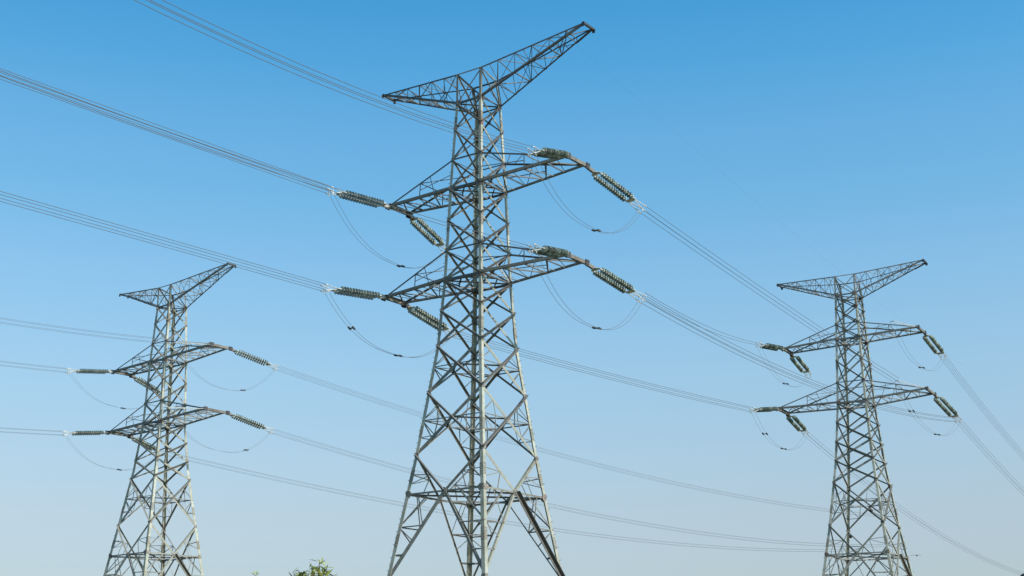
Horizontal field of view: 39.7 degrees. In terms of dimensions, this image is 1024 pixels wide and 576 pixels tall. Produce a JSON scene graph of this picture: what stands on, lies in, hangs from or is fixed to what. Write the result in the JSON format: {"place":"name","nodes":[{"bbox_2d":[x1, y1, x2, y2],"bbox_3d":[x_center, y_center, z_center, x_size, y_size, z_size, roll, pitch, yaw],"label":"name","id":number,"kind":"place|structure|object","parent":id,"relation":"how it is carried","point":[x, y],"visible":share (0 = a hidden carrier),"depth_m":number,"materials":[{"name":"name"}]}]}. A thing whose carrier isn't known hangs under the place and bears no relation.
{"place":"outdoors","nodes":[
{"label":"outdoors","id":0,"kind":"place"},
{"bbox_2d":[0,0,1023,575],"label":"sky","id":1,"kind":"structure","parent":0,"point":[879,133],"materials":[{"name":"blue"}]},
{"bbox_3d":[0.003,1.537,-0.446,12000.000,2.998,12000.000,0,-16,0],"label":"ground","id":2,"kind":"structure","parent":0,"visible":0},
{"bbox_2d":[103,262,235,575],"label":"lattice tower","id":3,"kind":"structure","parent":2,"relation":"on","point":[160,423],"depth_m":155.72,"materials":[{"name":"metal"}]},
{"bbox_2d":[62,430,108,436],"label":"insulator string","id":4,"kind":"object","parent":3,"relation":"attached to","point":[96,432],"visible":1,"depth_m":158.14,"materials":[{"name":"ceramic"}]},
{"bbox_2d":[0,428,58,434],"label":"conductor bundle","id":5,"kind":"object","parent":4,"relation":"attached to","point":[30,429],"visible":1,"depth_m":153.12,"materials":[{"name":"metal"}]},
{"bbox_2d":[65,436,151,470],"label":"jumper loop","id":6,"kind":"object","parent":4,"relation":"hanging from","point":[102,466],"visible":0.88,"depth_m":158.96,"materials":[{"name":"metal"}]},
{"bbox_2d":[66,368,113,373],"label":"insulator string","id":7,"kind":"object","parent":3,"relation":"attached to","point":[92,371],"visible":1,"depth_m":160.37,"materials":[{"name":"ceramic"}]},
{"bbox_2d":[0,361,65,372],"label":"conductor bundle","id":8,"kind":"object","parent":7,"relation":"attached to","point":[32,365],"visible":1,"depth_m":155.22,"materials":[{"name":"metal"}]},
{"bbox_2d":[129,436,162,454],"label":"insulator string","id":9,"kind":"object","parent":3,"relation":"attached to","point":[144,443],"visible":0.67,"depth_m":163.53,"materials":[{"name":"ceramic"}]},
{"bbox_2d":[162,451,832,551],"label":"conductor bundle","id":10,"kind":"object","parent":9,"relation":"attached to","point":[492,518],"visible":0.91,"depth_m":206.54,"materials":[{"name":"metal"}]},
{"bbox_2d":[131,375,166,396],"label":"insulator string","id":11,"kind":"object","parent":3,"relation":"attached to","point":[139,380],"visible":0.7,"depth_m":165.57,"materials":[{"name":"ceramic"}]},
{"bbox_2d":[71,376,157,408],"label":"jumper loop","id":12,"kind":"object","parent":11,"relation":"hanging from","point":[101,402],"visible":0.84,"depth_m":160.83,"materials":[{"name":"metal"}]},
{"bbox_2d":[166,407,203,408],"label":"strain link","id":13,"kind":"object","parent":3,"relation":"attached to","point":[185,408],"visible":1,"depth_m":148.23,"materials":[{"name":"metal"}]},
{"bbox_2d":[173,341,209,344],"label":"strain link","id":14,"kind":"object","parent":3,"relation":"attached to","point":[190,343],"visible":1,"depth_m":150.05,"materials":[{"name":"metal"}]},
{"bbox_2d":[2,318,175,343],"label":"conductor bundle","id":15,"kind":"object","parent":14,"relation":"attached to","point":[88,331],"visible":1,"depth_m":140.11,"materials":[{"name":"metal"}]},
{"bbox_2d":[229,413,274,432],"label":"insulator string","id":16,"kind":"object","parent":3,"relation":"attached to","point":[248,421],"visible":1,"depth_m":153.72,"materials":[{"name":"ceramic"}]},
{"bbox_2d":[169,408,270,452],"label":"jumper loop","id":17,"kind":"object","parent":16,"relation":"hanging from","point":[222,451],"visible":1,"depth_m":151.32,"materials":[{"name":"metal"}]},
{"bbox_2d":[274,429,884,546],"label":"conductor bundle","id":18,"kind":"object","parent":16,"relation":"attached to","point":[554,504],"visible":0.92,"depth_m":194.60,"materials":[{"name":"metal"}]},
{"bbox_2d":[233,349,278,370],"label":"insulator string","id":19,"kind":"object","parent":3,"relation":"attached to","point":[239,353],"visible":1,"depth_m":155.43,"materials":[{"name":"ceramic"}]},
{"bbox_2d":[174,345,273,390],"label":"jumper loop","id":20,"kind":"object","parent":19,"relation":"hanging from","point":[219,387],"visible":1,"depth_m":151.84,"materials":[{"name":"metal"}]},
{"bbox_2d":[277,367,879,516],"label":"conductor bundle","id":21,"kind":"object","parent":19,"relation":"attached to","point":[543,448],"visible":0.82,"depth_m":193.71,"materials":[{"name":"metal"}]},
{"bbox_2d":[252,558,337,575],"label":"leafy tree","id":22,"kind":"object","parent":2,"relation":"on","point":[313,573],"visible":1,"depth_m":26.54,"materials":[{"name":"green plant"}]},
{"bbox_2d":[381,21,594,575],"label":"lattice tower","id":23,"kind":"structure","parent":2,"relation":"on","point":[476,287],"depth_m":101.98,"materials":[{"name":"metal"}]},
{"bbox_2d":[320,284,385,299],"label":"insulator string","id":24,"kind":"object","parent":23,"relation":"attached to","point":[356,292],"visible":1,"depth_m":104.20,"materials":[{"name":"ceramic"}]},
{"bbox_2d":[0,191,326,290],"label":"conductor bundle","id":25,"kind":"object","parent":24,"relation":"attached to","point":[155,241],"visible":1,"depth_m":89.01,"materials":[{"name":"metal"}]},
{"bbox_2d":[324,290,449,357],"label":"jumper loop","id":26,"kind":"object","parent":24,"relation":"hanging from","point":[353,327],"visible":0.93,"depth_m":104.61,"materials":[{"name":"metal"}]},
{"bbox_2d":[326,186,389,207],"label":"insulator string","id":27,"kind":"object","parent":23,"relation":"attached to","point":[356,200],"visible":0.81,"depth_m":106.17,"materials":[{"name":"ceramic"}]},
{"bbox_2d":[0,68,330,192],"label":"conductor bundle","id":28,"kind":"object","parent":27,"relation":"attached to","point":[151,128],"visible":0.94,"depth_m":89.98,"materials":[{"name":"metal"}]},
{"bbox_2d":[408,214,445,252],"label":"insulator string","id":29,"kind":"object","parent":23,"relation":"attached to","point":[432,233],"visible":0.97,"depth_m":111.26,"materials":[{"name":"ceramic"}]},
{"bbox_2d":[330,194,444,267],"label":"jumper loop","id":30,"kind":"object","parent":29,"relation":"hanging from","point":[397,265],"visible":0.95,"depth_m":106.67,"materials":[{"name":"metal"}]},
{"bbox_2d":[404,304,455,337],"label":"insulator string","id":31,"kind":"object","parent":23,"relation":"attached to","point":[424,317],"visible":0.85,"depth_m":109.45,"materials":[{"name":"ceramic"}]},
{"bbox_2d":[453,332,753,411],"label":"conductor bundle","id":32,"kind":"object","parent":31,"relation":"attached to","point":[607,374],"visible":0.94,"depth_m":128.33,"materials":[{"name":"metal"}]},
{"bbox_2d":[526,146,568,159],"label":"insulator string","id":33,"kind":"object","parent":23,"relation":"attached to","point":[551,153],"visible":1,"depth_m":96.77,"materials":[{"name":"ceramic"}]},
{"bbox_2d":[134,0,532,153],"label":"conductor bundle","id":34,"kind":"object","parent":33,"relation":"attached to","point":[326,75],"visible":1,"depth_m":77.61,"materials":[{"name":"metal"}]},
{"bbox_2d":[530,155,641,232],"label":"jumper loop","id":35,"kind":"object","parent":33,"relation":"hanging from","point":[596,230],"visible":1,"depth_m":98.36,"materials":[{"name":"metal"}]},
{"bbox_2d":[527,243,568,257],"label":"insulator string","id":36,"kind":"object","parent":23,"relation":"attached to","point":[550,251],"visible":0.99,"depth_m":94.96,"materials":[{"name":"ceramic"}]},
{"bbox_2d":[0,70,535,248],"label":"conductor bundle","id":37,"kind":"object","parent":36,"relation":"attached to","point":[244,158],"visible":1,"depth_m":71.12,"materials":[{"name":"metal"}]},
{"bbox_2d":[531,249,642,329],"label":"jumper loop","id":38,"kind":"object","parent":36,"relation":"hanging from","point":[594,327],"visible":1,"depth_m":96.08,"materials":[{"name":"metal"}]},
{"bbox_2d":[588,166,646,212],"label":"insulator string","id":39,"kind":"object","parent":23,"relation":"attached to","point":[614,183],"visible":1,"depth_m":102.27,"materials":[{"name":"ceramic"}]},
{"bbox_2d":[641,207,897,381],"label":"conductor bundle","id":40,"kind":"object","parent":39,"relation":"attached to","point":[762,292],"visible":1,"depth_m":119.29,"materials":[{"name":"metal"}]},
{"bbox_2d":[589,263,646,302],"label":"insulator string","id":41,"kind":"object","parent":23,"relation":"attached to","point":[620,285],"visible":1,"depth_m":100.33,"materials":[{"name":"ceramic"}]},
{"bbox_2d":[642,297,959,421],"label":"conductor bundle","id":42,"kind":"object","parent":41,"relation":"attached to","point":[785,368],"visible":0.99,"depth_m":118.34,"materials":[{"name":"metal"}]},
{"bbox_2d":[577,45,959,362],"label":"earth wire","id":43,"kind":"object","parent":23,"relation":"attached to","point":[733,182],"visible":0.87,"depth_m":126.74,"materials":[{"name":"metal"}]},
{"bbox_2d":[775,259,936,575],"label":"lattice tower","id":44,"kind":"structure","parent":2,"relation":"on","point":[858,338],"depth_m":151.67,"materials":[{"name":"metal"}]},
{"bbox_2d":[749,407,777,413],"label":"insulator string","id":45,"kind":"object","parent":44,"relation":"attached to","point":[765,409],"visible":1,"depth_m":152.23,"materials":[{"name":"ceramic"}]},
{"bbox_2d":[756,414,804,449],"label":"jumper loop","id":46,"kind":"object","parent":45,"relation":"hanging from","point":[775,443],"visible":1,"depth_m":153.80,"materials":[{"name":"metal"}]},
{"bbox_2d":[755,342,783,350],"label":"insulator string","id":47,"kind":"object","parent":44,"relation":"attached to","point":[769,346],"visible":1,"depth_m":154.13,"materials":[{"name":"ceramic"}]},
{"bbox_2d":[639,293,760,344],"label":"conductor bundle","id":48,"kind":"object","parent":47,"relation":"attached to","point":[694,320],"visible":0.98,"depth_m":117.35,"materials":[{"name":"metal"}]},
{"bbox_2d":[786,414,808,435],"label":"insulator string","id":49,"kind":"object","parent":44,"relation":"attached to","point":[798,422],"visible":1,"depth_m":158.85,"materials":[{"name":"ceramic"}]},
{"bbox_2d":[805,435,1023,573],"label":"conductor bundle","id":50,"kind":"object","parent":49,"relation":"attached to","point":[910,512],"visible":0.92,"depth_m":189.44,"materials":[{"name":"metal"}]},
{"bbox_2d":[790,354,811,377],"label":"insulator string","id":51,"kind":"object","parent":44,"relation":"attached to","point":[798,366],"visible":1,"depth_m":160.04,"materials":[{"name":"ceramic"}]},
{"bbox_2d":[896,380,926,388],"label":"strain link","id":52,"kind":"object","parent":44,"relation":"attached to","point":[911,385],"visible":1,"depth_m":145.52,"materials":[{"name":"metal"}]},
{"bbox_2d":[923,335,945,359],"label":"insulator string","id":53,"kind":"object","parent":44,"relation":"attached to","point":[931,346],"visible":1,"depth_m":153.15,"materials":[{"name":"ceramic"}]},
{"bbox_2d":[890,323,941,370],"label":"jumper loop","id":54,"kind":"object","parent":53,"relation":"hanging from","point":[912,357],"visible":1,"depth_m":149.05,"materials":[{"name":"metal"}]},
{"bbox_2d":[942,356,1023,455],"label":"conductor bundle","id":55,"kind":"object","parent":53,"relation":"attached to","point":[981,407],"visible":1,"depth_m":164.65,"materials":[{"name":"metal"}]},
{"bbox_2d":[933,395,961,422],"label":"insulator string","id":56,"kind":"object","parent":44,"relation":"attached to","point":[944,408],"visible":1,"depth_m":151.30,"materials":[{"name":"ceramic"}]},
{"bbox_2d":[895,383,957,435],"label":"jumper loop","id":57,"kind":"object","parent":56,"relation":"hanging from","point":[920,420],"visible":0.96,"depth_m":146.56,"materials":[{"name":"metal"}]},
{"bbox_2d":[957,420,1023,495],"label":"conductor bundle","id":58,"kind":"object","parent":56,"relation":"attached to","point":[996,459],"visible":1,"depth_m":161.30,"materials":[{"name":"metal"}]}
]}

